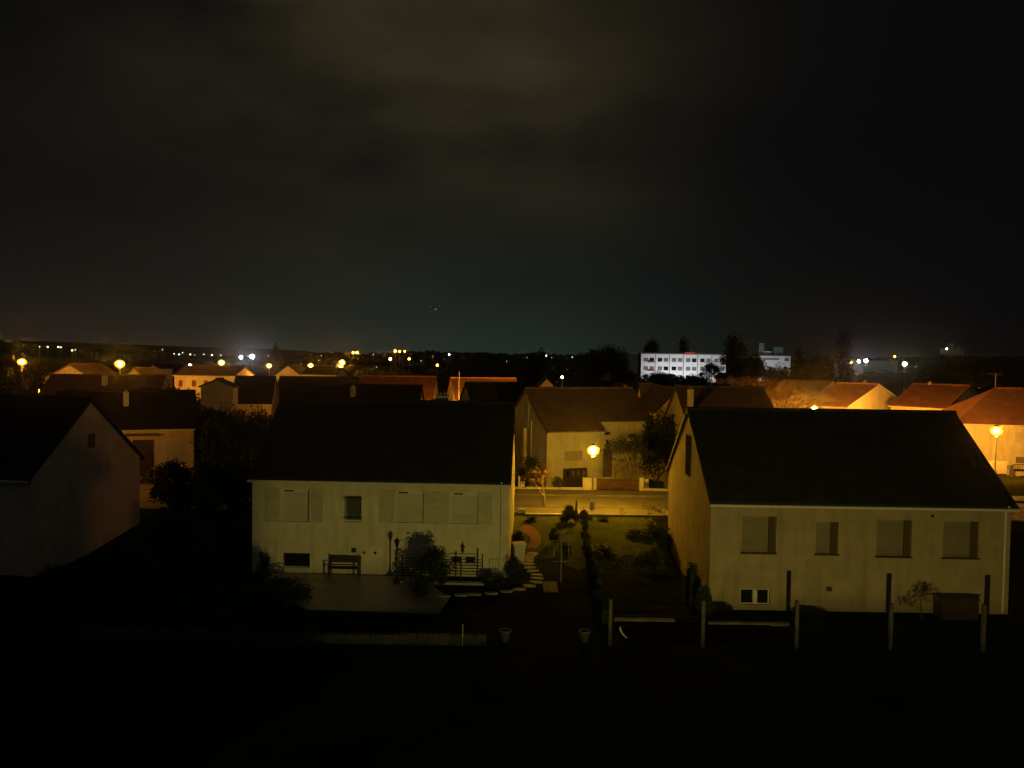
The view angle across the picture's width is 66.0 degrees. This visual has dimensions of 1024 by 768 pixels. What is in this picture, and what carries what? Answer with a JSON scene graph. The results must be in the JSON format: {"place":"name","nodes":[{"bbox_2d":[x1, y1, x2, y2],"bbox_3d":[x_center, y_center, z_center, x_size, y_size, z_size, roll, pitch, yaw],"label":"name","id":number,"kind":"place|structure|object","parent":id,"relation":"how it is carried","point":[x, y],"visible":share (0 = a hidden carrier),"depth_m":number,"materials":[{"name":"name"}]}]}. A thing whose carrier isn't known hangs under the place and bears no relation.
{"place":"outdoors","nodes":[
{"label":"outdoors","id":0,"kind":"place"},
{"bbox_2d":[80,628,486,645],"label":"garden wall","id":1,"kind":"structure","parent":0,"point":[308,637],"depth_m":28.72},
{"bbox_2d":[261,573,448,613],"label":"terrace","id":2,"kind":"structure","parent":0,"point":[361,593],"depth_m":34.43,"materials":[{"name":"concrete"}]},
{"bbox_2d":[327,555,360,577],"bbox_3d":[-7.930,8.643,37.301,1.470,0.930,0.560,1,2,2],"label":"garden bench","id":3,"kind":"object","parent":2,"relation":"on","point":[347,560],"visible":1,"depth_m":37.46,"materials":[{"name":"brown wood"}]},
{"bbox_2d":[400,554,483,585],"bbox_3d":[-3.242,8.590,36.511,3.938,1.520,0.300,1,2,2],"label":"balustrade","id":4,"kind":"object","parent":2,"relation":"on","point":[461,582],"visible":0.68,"depth_m":36.48,"materials":[{"name":"white metal"}]},
{"bbox_2d":[0,340,1023,767],"bbox_3d":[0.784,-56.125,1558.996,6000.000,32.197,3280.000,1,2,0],"label":"ground","id":5,"kind":"structure","parent":0,"point":[544,686],"depth_m":25.63,"materials":[{"name":"green plant"}]},
{"bbox_2d":[0,367,38,394],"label":"tree","id":6,"kind":"object","parent":5,"relation":"on","point":[4,389],"visible":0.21,"depth_m":99.42,"materials":[{"name":"green plant"}]},
{"bbox_2d":[8,369,47,394],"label":"tree","id":7,"kind":"object","parent":5,"relation":"on","point":[40,385],"visible":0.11,"depth_m":90.86,"materials":[{"name":"green plant"}]},
{"bbox_2d":[0,360,91,394],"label":"bare tree","id":8,"kind":"object","parent":5,"relation":"on","point":[22,384],"visible":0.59,"depth_m":70.90,"materials":[{"name":"plant"}]},
{"bbox_2d":[15,563,87,603],"bbox_3d":[-19.526,8.460,33.374,2.585,1.591,2.207,-1,3,-43],"label":"shrub","id":9,"kind":"object","parent":5,"relation":"on","point":[53,577],"visible":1,"depth_m":33.15,"materials":[{"name":"green plant"}]},
{"bbox_2d":[0,394,144,576],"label":"house","id":10,"kind":"structure","parent":5,"relation":"on","point":[69,479],"depth_m":39.26,"materials":[{"name":"paint"}]},
{"bbox_2d":[43,363,118,380],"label":"house","id":11,"kind":"structure","parent":5,"relation":"on","point":[89,368],"depth_m":119.92,"materials":[{"name":"tile"}]},
{"bbox_2d":[39,374,170,395],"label":"house","id":12,"kind":"structure","parent":5,"relation":"on","point":[114,381],"depth_m":84.28,"materials":[{"name":"tile"}]},
{"bbox_2d":[56,390,195,483],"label":"house","id":13,"kind":"structure","parent":5,"relation":"on","point":[157,427],"depth_m":61.31,"materials":[{"name":"stone"}]},
{"bbox_2d":[133,440,150,483],"bbox_3d":[-28.149,6.194,59.999,1.259,3.856,0.497,0,2,-22],"label":"porch door","id":14,"kind":"structure","parent":13,"relation":"in","point":[144,446],"depth_m":59.83,"materials":[{"name":"brown wood"}]},
{"bbox_2d":[164,439,182,464],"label":"window","id":15,"kind":"structure","parent":13,"relation":"in","point":[173,448],"depth_m":60.95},
{"bbox_2d":[126,367,167,376],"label":"house","id":16,"kind":"structure","parent":5,"relation":"on","point":[145,370],"depth_m":130.97,"materials":[{"name":"brown ceramic"}]},
{"bbox_2d":[148,458,198,512],"bbox_3d":[-19.992,6.213,46.869,3.149,3.478,2.688,2,2,22],"label":"shrub","id":17,"kind":"object","parent":5,"relation":"on","point":[175,485],"visible":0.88,"depth_m":46.56,"materials":[{"name":"green plant"}]},
{"bbox_2d":[182,461,227,515],"bbox_3d":[-18.231,6.323,47.048,2.952,3.261,2.520,3,3,44],"label":"shrub","id":18,"kind":"object","parent":5,"relation":"on","point":[204,485],"visible":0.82,"depth_m":46.68,"materials":[{"name":"green plant"}]},
{"bbox_2d":[194,408,225,464],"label":"tree","id":19,"kind":"object","parent":5,"relation":"on","point":[200,421],"visible":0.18,"depth_m":65.61,"materials":[{"name":"green plant"}]},
{"bbox_2d":[190,413,235,462],"bbox_3d":[-23.199,5.498,62.146,3.833,6.452,3.722,1,2,5],"label":"tree","id":20,"kind":"object","parent":5,"relation":"on","point":[207,440],"visible":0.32,"depth_m":61.32,"materials":[{"name":"green plant"}]},
{"bbox_2d":[173,365,254,399],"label":"house","id":21,"kind":"structure","parent":5,"relation":"on","point":[192,377],"depth_m":124.19,"materials":[{"name":"paint"}]},
{"bbox_2d":[198,377,239,415],"bbox_3d":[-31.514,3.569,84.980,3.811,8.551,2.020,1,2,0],"label":"house","id":22,"kind":"structure","parent":5,"relation":"on","point":[216,393],"depth_m":84.11,"materials":[{"name":"paint"}]},
{"bbox_2d":[195,445,257,476],"bbox_3d":[-19.962,5.939,56.191,4.482,3.145,4.616,-1,2,-37],"label":"tree","id":23,"kind":"object","parent":5,"relation":"on","point":[248,459],"visible":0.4,"depth_m":55.95,"materials":[{"name":"green plant"}]},
{"bbox_2d":[209,402,245,429],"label":"tree","id":24,"kind":"object","parent":5,"relation":"on","point":[231,417],"visible":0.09,"depth_m":75.48,"materials":[{"name":"green plant"}]},
{"bbox_2d":[209,415,268,480],"bbox_3d":[-20.511,5.571,60.320,5.046,6.384,5.138,0,2,-20],"label":"tree","id":25,"kind":"object","parent":5,"relation":"on","point":[237,439],"visible":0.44,"depth_m":59.51,"materials":[{"name":"green plant"}]},
{"bbox_2d":[235,402,269,482],"bbox_3d":[-20.481,5.108,62.174,3.102,7.396,3.194,0,2,-34],"label":"tree","id":26,"kind":"object","parent":5,"relation":"on","point":[258,418],"visible":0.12,"depth_m":61.98,"materials":[{"name":"green plant"}]},
{"bbox_2d":[234,375,279,417],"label":"house","id":27,"kind":"structure","parent":5,"relation":"on","point":[253,390],"depth_m":90.16,"materials":[{"name":"stone"}]},
{"bbox_2d":[254,551,271,580],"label":"shrub","id":28,"kind":"object","parent":5,"relation":"on","point":[263,565],"visible":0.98,"depth_m":36.52,"materials":[{"name":"green plant"}]},
{"bbox_2d":[252,576,313,605],"bbox_3d":[-9.510,8.736,33.359,2.196,1.267,2.573,1,2,12],"label":"shrub","id":29,"kind":"object","parent":5,"relation":"on","point":[273,592],"visible":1,"depth_m":32.80,"materials":[{"name":"green plant"}]},
{"bbox_2d":[273,364,305,380],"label":"house","id":30,"kind":"structure","parent":5,"relation":"on","point":[293,369],"depth_m":145.04,"materials":[{"name":"stone"}]},
{"bbox_2d":[278,376,359,397],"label":"house","id":31,"kind":"structure","parent":5,"relation":"on","point":[289,386],"depth_m":103.46,"materials":[{"name":"stone"}]},
{"bbox_2d":[300,367,348,376],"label":"house","id":32,"kind":"structure","parent":5,"relation":"on","point":[324,371],"depth_m":136.92,"materials":[{"name":"stone"}]},
{"bbox_2d":[296,383,424,399],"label":"house","id":33,"kind":"structure","parent":5,"relation":"on","point":[364,391],"depth_m":69.24,"materials":[{"name":"stone"}]},
{"bbox_2d":[247,393,516,577],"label":"house","id":34,"kind":"structure","parent":5,"relation":"on","point":[368,481],"depth_m":37.96,"materials":[{"name":"paint"}]},
{"bbox_2d":[279,489,308,522],"bbox_3d":[-10.445,5.858,37.973,1.471,1.594,0.270,1,2,2],"label":"window","id":35,"kind":"structure","parent":34,"relation":"in","point":[294,502],"depth_m":38.06,"materials":[{"name":"white metal"}]},
{"bbox_2d":[283,553,309,567],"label":"basement window","id":36,"kind":"structure","parent":34,"relation":"in","point":[293,560],"depth_m":38.10,"materials":[{"name":"black glass"}]},
{"bbox_2d":[342,495,361,523],"bbox_3d":[-7.638,5.998,37.861,0.958,1.361,0.244,1,2,2],"label":"window","id":37,"kind":"structure","parent":34,"relation":"in","point":[352,502],"depth_m":37.96,"materials":[{"name":"grey glass"}]},
{"bbox_2d":[393,491,423,523],"bbox_3d":[-4.918,5.903,37.779,1.487,1.556,0.270,1,2,2],"label":"window","id":38,"kind":"structure","parent":34,"relation":"in","point":[409,505],"depth_m":37.86,"materials":[{"name":"white metal"}]},
{"bbox_2d":[449,492,478,525],"bbox_3d":[-2.288,5.948,37.687,1.450,1.553,0.270,1,2,2],"label":"window","id":39,"kind":"structure","parent":34,"relation":"in","point":[463,506],"depth_m":37.77,"materials":[{"name":"white metal"}]},
{"bbox_2d":[359,375,438,399],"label":"house","id":40,"kind":"structure","parent":5,"relation":"on","point":[430,387],"depth_m":89.25,"materials":[{"name":"red ceramic"}]},
{"bbox_2d":[407,546,455,597],"bbox_3d":[-3.644,8.304,34.709,1.838,2.385,2.153,2,2,32],"label":"shrub","id":41,"kind":"object","parent":5,"relation":"on","point":[435,568],"visible":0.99,"depth_m":34.61,"materials":[{"name":"green plant"}]},
{"bbox_2d":[420,368,457,394],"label":"tree","id":42,"kind":"object","parent":5,"relation":"on","point":[444,380],"visible":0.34,"depth_m":147.94,"materials":[{"name":"green plant"}]},
{"bbox_2d":[447,377,516,400],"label":"house","id":43,"kind":"structure","parent":5,"relation":"on","point":[455,388],"depth_m":88.82,"materials":[{"name":"orange ceramic"}]},
{"bbox_2d":[458,382,522,401],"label":"house","id":44,"kind":"structure","parent":5,"relation":"on","point":[492,391],"depth_m":74.05,"materials":[{"name":"tile"}]},
{"bbox_2d":[481,574,511,588],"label":"shrub","id":45,"kind":"object","parent":5,"relation":"on","point":[495,581],"visible":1,"depth_m":35.74,"materials":[{"name":"green plant"}]},
{"bbox_2d":[484,365,528,387],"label":"tree","id":46,"kind":"object","parent":5,"relation":"on","point":[512,373],"visible":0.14,"depth_m":160.26,"materials":[{"name":"green plant"}]},
{"bbox_2d":[0,339,1023,374],"bbox_3d":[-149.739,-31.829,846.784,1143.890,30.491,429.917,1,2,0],"label":"distant woods","id":47,"kind":"object","parent":5,"relation":"on","point":[428,358],"visible":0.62,"depth_m":754.64,"materials":[{"name":"green plant"}]},
{"bbox_2d":[505,554,523,583],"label":"shrub","id":48,"kind":"object","parent":5,"relation":"on","point":[514,566],"visible":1,"depth_m":36.72,"materials":[{"name":"green plant"}]},
{"bbox_2d":[514,455,543,487],"bbox_3d":[1.139,6.582,57.542,1.953,2.755,2.288,2,2,37],"label":"shrub","id":49,"kind":"object","parent":5,"relation":"on","point":[528,463],"visible":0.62,"depth_m":57.47,"materials":[{"name":"green plant"}]},
{"bbox_2d":[520,465,549,506],"bbox_3d":[1.494,6.576,50.462,1.720,2.802,2.026,2,2,26],"label":"young tree","id":50,"kind":"object","parent":5,"relation":"on","point":[539,474],"visible":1,"depth_m":50.33,"materials":[{"name":"brown plant"}]},
{"bbox_2d":[525,347,551,386],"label":"tree","id":51,"kind":"object","parent":5,"relation":"on","point":[536,360],"visible":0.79,"depth_m":297.57,"materials":[{"name":"green plant"}]},
{"bbox_2d":[514,476,595,489],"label":"boundary wall","id":52,"kind":"structure","parent":5,"relation":"on","point":[586,483],"depth_m":56.71,"materials":[{"name":"paint"}]},
{"bbox_2d":[538,356,578,386],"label":"tree","id":53,"kind":"object","parent":5,"relation":"on","point":[553,373],"visible":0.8,"depth_m":218.29,"materials":[{"name":"green plant"}]},
{"bbox_2d":[140,488,1023,501],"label":"kerb","id":54,"kind":"structure","parent":5,"relation":"on","point":[572,495],"depth_m":54.48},
{"bbox_2d":[515,387,653,490],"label":"house","id":55,"kind":"structure","parent":5,"relation":"on","point":[560,431],"depth_m":64.30,"materials":[{"name":"paint"}]},
{"bbox_2d":[563,468,586,486],"bbox_3d":[4.965,7.724,62.283,2.065,2.170,0.059,0,2,-20],"label":"garage door","id":56,"kind":"structure","parent":55,"relation":"in","point":[572,477],"depth_m":62.23,"materials":[{"name":"brown wood"}]},
{"bbox_2d":[571,352,598,375],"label":"tree","id":57,"kind":"object","parent":5,"relation":"on","point":[585,364],"visible":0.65,"depth_m":238.37,"materials":[{"name":"green plant"}]},
{"bbox_2d":[583,344,611,378],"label":"tree","id":58,"kind":"object","parent":5,"relation":"on","point":[601,358],"visible":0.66,"depth_m":297.37,"materials":[{"name":"green plant"}]},
{"bbox_2d":[590,588,607,610],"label":"shrub","id":59,"kind":"object","parent":5,"relation":"on","point":[599,600],"visible":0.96,"depth_m":32.92,"materials":[{"name":"green plant"}]},
{"bbox_2d":[601,342,631,379],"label":"tree","id":60,"kind":"object","parent":5,"relation":"on","point":[618,361],"visible":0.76,"depth_m":306.30,"materials":[{"name":"green plant"}]},
{"bbox_2d":[596,478,638,489],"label":"gate","id":61,"kind":"structure","parent":5,"relation":"on","point":[613,484],"depth_m":56.85,"materials":[{"name":"brown wood"}]},
{"bbox_2d":[598,352,638,380],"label":"apartment block","id":62,"kind":"structure","parent":5,"relation":"on","point":[634,358],"depth_m":341.88,"materials":[{"name":"concrete"}]},
{"bbox_2d":[599,434,656,489],"bbox_3d":[8.397,5.835,58.531,4.017,4.510,6.022,1,2,-2],"label":"bare tree","id":63,"kind":"object","parent":5,"relation":"on","point":[634,447],"visible":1,"depth_m":57.53,"materials":[{"name":"green plant"}]},
{"bbox_2d":[605,368,652,386],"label":"tree","id":64,"kind":"object","parent":5,"relation":"on","point":[624,377],"visible":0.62,"depth_m":217.82,"materials":[{"name":"green plant"}]},
{"bbox_2d":[613,617,674,621],"bbox_3d":[5.294,9.496,31.642,2.434,0.170,0.220,1,2,0],"label":"stone edging","id":65,"kind":"object","parent":5,"relation":"on","point":[615,619],"visible":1,"depth_m":31.53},
{"bbox_2d":[628,550,665,567],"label":"shrub","id":66,"kind":"object","parent":5,"relation":"on","point":[644,558],"visible":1,"depth_m":39.46,"materials":[{"name":"green plant"}]},
{"bbox_2d":[639,384,674,480],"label":"house","id":67,"kind":"structure","parent":5,"relation":"on","point":[653,396],"depth_m":72.12,"materials":[{"name":"stone"}]},
{"bbox_2d":[638,405,677,480],"bbox_3d":[11.795,5.442,63.282,3.974,7.578,4.046,0,2,-25],"label":"tree","id":68,"kind":"object","parent":5,"relation":"on","point":[660,438],"visible":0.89,"depth_m":62.68,"materials":[{"name":"green plant"}]},
{"bbox_2d":[641,370,685,386],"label":"tree","id":69,"kind":"object","parent":5,"relation":"on","point":[662,378],"visible":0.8,"depth_m":237.22,"materials":[{"name":"green plant"}]},
{"bbox_2d":[639,352,725,382],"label":"apartment block","id":70,"kind":"structure","parent":5,"relation":"on","point":[685,364],"depth_m":339.82,"materials":[{"name":"white paint"}]},
{"bbox_2d":[680,562,700,603],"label":"shrub","id":71,"kind":"object","parent":5,"relation":"on","point":[693,585],"visible":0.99,"depth_m":33.89,"materials":[{"name":"green plant"}]},
{"bbox_2d":[676,373,714,385],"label":"tree","id":72,"kind":"object","parent":5,"relation":"on","point":[692,379],"visible":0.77,"depth_m":228.57,"materials":[{"name":"green plant"}]},
{"bbox_2d":[696,585,713,616],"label":"shrub","id":73,"kind":"object","parent":5,"relation":"on","point":[704,591],"visible":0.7,"depth_m":32.02,"materials":[{"name":"green plant"}]},
{"bbox_2d":[695,360,722,380],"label":"pine tree","id":74,"kind":"object","parent":5,"relation":"on","point":[709,367],"visible":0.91,"depth_m":289.06,"materials":[{"name":"green plant"}]},
{"bbox_2d":[663,385,773,487],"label":"house","id":75,"kind":"structure","parent":5,"relation":"on","point":[683,397],"depth_m":61.50,"materials":[{"name":"tile"}]},
{"bbox_2d":[718,332,749,374],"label":"pine tree","id":76,"kind":"object","parent":5,"relation":"on","point":[734,352],"visible":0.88,"depth_m":297.73,"materials":[{"name":"green plant"}]},
{"bbox_2d":[707,620,790,625],"bbox_3d":[9.435,9.561,31.421,3.275,0.170,0.220,1,2,0],"label":"stone edging","id":77,"kind":"object","parent":5,"relation":"on","point":[774,623],"visible":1,"depth_m":31.31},
{"bbox_2d":[730,354,768,385],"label":"tree","id":78,"kind":"object","parent":5,"relation":"on","point":[750,368],"visible":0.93,"depth_m":277.58,"materials":[{"name":"green plant"}]},
{"bbox_2d":[752,343,790,380],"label":"office building","id":79,"kind":"structure","parent":5,"relation":"on","point":[772,356],"depth_m":379.87,"materials":[{"name":"white paint"}]},
{"bbox_2d":[756,362,794,390],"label":"tree","id":80,"kind":"object","parent":5,"relation":"on","point":[780,373],"visible":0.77,"depth_m":208.19,"materials":[{"name":"green plant"}]},
{"bbox_2d":[745,377,834,407],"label":"bare tree","id":81,"kind":"object","parent":5,"relation":"on","point":[781,391],"visible":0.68,"depth_m":82.43,"materials":[{"name":"plant"}]},
{"bbox_2d":[789,345,808,379],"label":"conifer tree","id":82,"kind":"object","parent":5,"relation":"on","point":[798,372],"visible":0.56,"depth_m":259.40,"materials":[{"name":"green plant"}]},
{"bbox_2d":[768,379,835,407],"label":"house","id":83,"kind":"structure","parent":5,"relation":"on","point":[815,386],"depth_m":94.89,"materials":[{"name":"brown ceramic"}]},
{"bbox_2d":[789,605,829,617],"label":"shrub","id":84,"kind":"object","parent":5,"relation":"on","point":[810,611],"visible":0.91,"depth_m":32.63,"materials":[{"name":"green plant"}]},
{"bbox_2d":[608,599,1023,650],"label":"wire fence","id":85,"kind":"object","parent":5,"relation":"on","point":[982,642],"visible":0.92,"depth_m":28.85,"materials":[{"name":"concrete"}]},
{"bbox_2d":[805,351,835,380],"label":"tree","id":86,"kind":"object","parent":5,"relation":"on","point":[821,367],"visible":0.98,"depth_m":248.75,"materials":[{"name":"green plant"}]},
{"bbox_2d":[828,327,856,382],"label":"conifer tree","id":87,"kind":"object","parent":5,"relation":"on","point":[842,366],"visible":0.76,"depth_m":249.17,"materials":[{"name":"green plant"}]},
{"bbox_2d":[666,406,1019,613],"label":"house","id":88,"kind":"structure","parent":5,"relation":"on","point":[853,510],"depth_m":33.31,"materials":[{"name":"paint"}]},
{"bbox_2d":[685,435,690,476],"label":"attic window","id":89,"kind":"structure","parent":88,"relation":"in","point":[688,438],"depth_m":37.70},
{"bbox_2d":[740,589,768,603],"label":"basement window","id":90,"kind":"structure","parent":88,"relation":"in","point":[747,596],"depth_m":33.43,"materials":[{"name":"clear glass"}]},
{"bbox_2d":[740,516,776,554],"bbox_3d":[10.393,6.363,33.278,1.548,1.590,0.270,1,2,1],"label":"window","id":91,"kind":"structure","parent":88,"relation":"in","point":[758,532],"depth_m":33.36,"materials":[{"name":"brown wood"}]},
{"bbox_2d":[814,522,839,555],"bbox_3d":[13.249,6.503,33.251,1.046,1.403,0.270,1,2,1],"label":"window","id":92,"kind":"structure","parent":88,"relation":"in","point":[826,532],"depth_m":33.32,"materials":[{"name":"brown wood"}]},
{"bbox_2d":[875,520,912,557],"bbox_3d":[16.058,6.511,33.221,1.569,1.588,0.270,1,2,1],"label":"window","id":93,"kind":"structure","parent":88,"relation":"in","point":[893,536],"depth_m":33.30,"materials":[{"name":"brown wood"}]},
{"bbox_2d":[941,521,979,559],"bbox_3d":[18.849,6.558,33.192,1.592,1.586,0.270,1,2,1],"label":"window","id":94,"kind":"structure","parent":88,"relation":"in","point":[960,538],"depth_m":33.27,"materials":[{"name":"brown wood"}]},
{"bbox_2d":[804,380,896,408],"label":"house","id":95,"kind":"structure","parent":5,"relation":"on","point":[863,395],"depth_m":87.19,"materials":[{"name":"tile"}]},
{"bbox_2d":[833,359,899,382],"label":"warehouse","id":96,"kind":"structure","parent":5,"relation":"on","point":[877,365],"depth_m":335.85,"materials":[{"name":"concrete"}]},
{"bbox_2d":[850,370,908,391],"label":"tree","id":97,"kind":"object","parent":5,"relation":"on","point":[887,383],"visible":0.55,"depth_m":218.05,"materials":[{"name":"green plant"}]},
{"bbox_2d":[897,584,938,617],"bbox_3d":[16.664,9.006,32.310,1.323,1.468,1.354,1,2,1],"label":"shrub","id":98,"kind":"object","parent":5,"relation":"on","point":[923,590],"visible":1,"depth_m":32.34,"materials":[{"name":"green plant"}]},
{"bbox_2d":[894,366,957,389],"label":"tree","id":99,"kind":"object","parent":5,"relation":"on","point":[921,376],"visible":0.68,"depth_m":227.11,"materials":[{"name":"green plant"}]},
{"bbox_2d":[888,381,978,409],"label":"house","id":100,"kind":"structure","parent":5,"relation":"on","point":[923,396],"depth_m":86.16,"materials":[{"name":"tile"}]},
{"bbox_2d":[932,593,979,620],"bbox_3d":[18.372,9.239,32.666,1.570,0.880,0.780,1,2,0],"label":"storage box","id":101,"kind":"object","parent":5,"relation":"on","point":[955,606],"visible":0.96,"depth_m":32.32,"materials":[{"name":"brown wood"}]},
{"bbox_2d":[942,387,1023,468],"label":"house","id":102,"kind":"structure","parent":5,"relation":"on","point":[981,415],"depth_m":72.79,"materials":[{"name":"paint"}]},
{"bbox_2d":[0,0,1023,361],"label":"sky","id":103,"kind":"structure","parent":0,"point":[573,177],"materials":[{"name":"black"}]},
{"bbox_2d":[519,524,540,547],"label":"path","id":104,"kind":"structure","parent":0,"point":[535,536],"depth_m":43.60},
{"bbox_2d":[140,490,1023,512],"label":"road","id":105,"kind":"structure","parent":0,"point":[584,501],"depth_m":52.50,"materials":[{"name":"asphalt"}]},
{"bbox_2d":[140,502,1023,521],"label":"pavement","id":106,"kind":"structure","parent":0,"point":[594,512],"depth_m":48.55,"materials":[{"name":"concrete"}]},
{"bbox_2d":[140,484,1023,500],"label":"pavement","id":107,"kind":"structure","parent":0,"point":[619,492],"depth_m":55.60,"materials":[{"name":"concrete"}]},
{"bbox_2d":[512,515,676,574],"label":"lawn","id":108,"kind":"structure","parent":0,"point":[519,522],"depth_m":43.05,"materials":[{"name":"green plant"}]},
{"bbox_2d":[591,543,617,558],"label":"shrub","id":109,"kind":"object","parent":108,"relation":"on","point":[601,549],"visible":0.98,"depth_m":40.95,"materials":[{"name":"green plant"}]},
{"bbox_2d":[637,521,671,549],"bbox_3d":[7.962,8.142,42.293,2.186,1.453,1.866,0,2,-15],"label":"shrub","id":110,"kind":"object","parent":108,"relation":"on","point":[656,531],"visible":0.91,"depth_m":42.03,"materials":[{"name":"green plant"}]},
{"bbox_2d":[616,621,782,643],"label":"patio","id":111,"kind":"structure","parent":0,"point":[678,632],"depth_m":30.28,"materials":[{"name":"soil"}]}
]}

